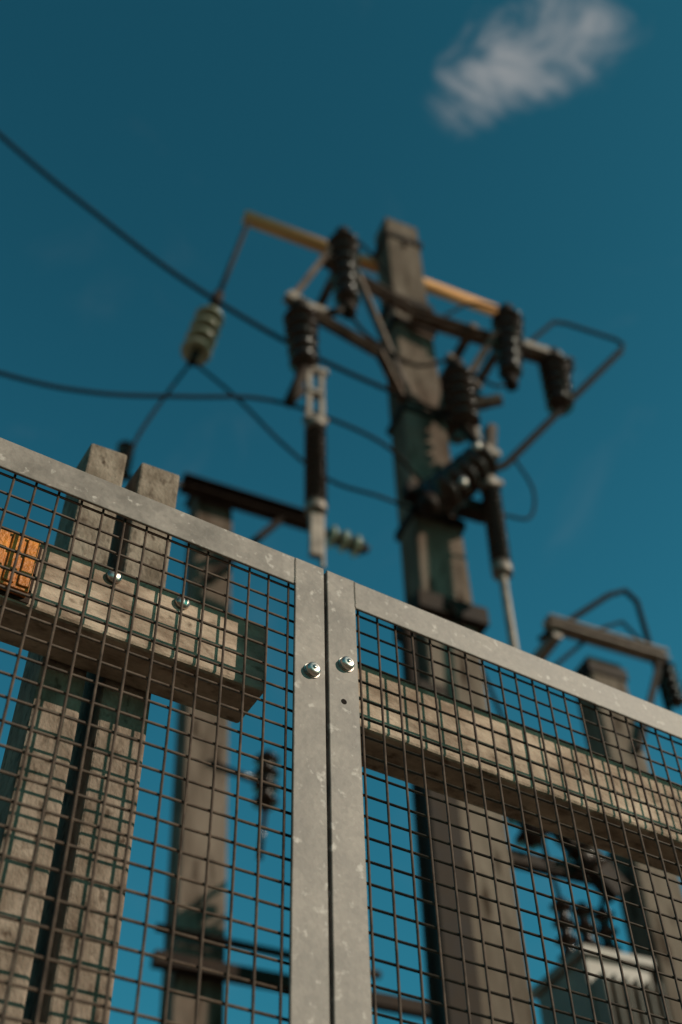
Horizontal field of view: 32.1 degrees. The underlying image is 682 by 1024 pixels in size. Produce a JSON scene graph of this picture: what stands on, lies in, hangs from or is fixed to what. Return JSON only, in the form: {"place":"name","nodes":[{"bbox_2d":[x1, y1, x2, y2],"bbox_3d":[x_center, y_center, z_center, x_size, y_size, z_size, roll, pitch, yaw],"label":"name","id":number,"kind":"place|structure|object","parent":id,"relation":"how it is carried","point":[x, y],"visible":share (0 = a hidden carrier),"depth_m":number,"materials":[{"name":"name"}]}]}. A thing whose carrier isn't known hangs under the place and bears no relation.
{"place":"outdoors","nodes":[
{"label":"outdoors","id":0,"kind":"place"},
{"bbox_2d":[0,0,681,1023],"label":"sky","id":1,"kind":"structure","parent":0,"point":[532,149],"materials":[{"name":"blue"}]},
{"bbox_2d":[324,571,681,1023],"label":"steel gate","id":2,"kind":"structure","parent":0,"point":[386,724],"depth_m":1.36,"materials":[{"name":"metal"}]},
{"label":"gravel ground","id":3,"kind":"structure","parent":0,"visible":0},
{"bbox_2d":[0,444,126,1023],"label":"weathered post","id":4,"kind":"object","parent":3,"relation":"on","point":[104,463],"visible":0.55,"depth_m":1.16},
{"bbox_2d":[21,463,178,1023],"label":"weathered post","id":5,"kind":"object","parent":3,"relation":"on","point":[154,483],"visible":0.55,"depth_m":1.15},
{"bbox_2d":[0,438,329,1023],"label":"steel gate","id":6,"kind":"structure","parent":3,"relation":"on","point":[97,619],"depth_m":1.20,"materials":[{"name":"metal"}]},
{"bbox_2d":[0,529,41,603],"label":"amber reflector plate","id":7,"kind":"object","parent":6,"relation":"attached to","point":[25,565],"visible":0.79,"depth_m":1.21,"materials":[{"name":"plastic"}]},
{"bbox_2d":[117,440,429,1023],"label":"concrete utility pole","id":8,"kind":"object","parent":3,"relation":"on","point":[212,502],"visible":0.65,"depth_m":5.92,"materials":[{"name":"grey concrete"}]},
{"bbox_2d":[181,210,624,1023],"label":"utility pole","id":9,"kind":"object","parent":3,"relation":"on","point":[407,322],"visible":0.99,"depth_m":6.18,"materials":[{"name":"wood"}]},
{"bbox_2d":[125,361,191,466],"bbox_3d":[-0.964,-0.076,5.681,0.347,2.512,0.018,17,-52,-16],"label":"overhead power line","id":10,"kind":"object","parent":9,"relation":"attached to","point":[160,402],"visible":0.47,"depth_m":6.18,"materials":[{"name":"black rubber"}]},
{"bbox_2d":[0,371,422,483],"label":"overhead power line","id":11,"kind":"object","parent":9,"relation":"attached to","point":[183,396],"visible":0.94,"depth_m":5.75,"materials":[{"name":"black rubber"}]},
{"bbox_2d":[0,133,449,417],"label":"overhead power line","id":12,"kind":"object","parent":9,"relation":"attached to","point":[25,157],"visible":0.91,"depth_m":6.51,"materials":[{"name":"black rubber"}]},
{"bbox_2d":[192,361,417,512],"bbox_3d":[-0.208,-0.453,6.229,1.234,1.227,0.220,7,-50,-8],"label":"overhead power line","id":13,"kind":"object","parent":9,"relation":"attached to","point":[261,422],"visible":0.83,"depth_m":6.00,"materials":[{"name":"black rubber"}]},
{"bbox_2d":[447,601,670,1023],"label":"pole mounted transformer","id":14,"kind":"object","parent":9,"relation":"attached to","point":[577,982],"visible":0.49,"depth_m":4.69,"materials":[{"name":"paint"}]},
{"bbox_2d":[532,588,681,1023],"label":"steel crossarm pole","id":15,"kind":"object","parent":3,"relation":"on","point":[614,675],"visible":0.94,"depth_m":5.65,"materials":[{"name":"metal"}]}
]}

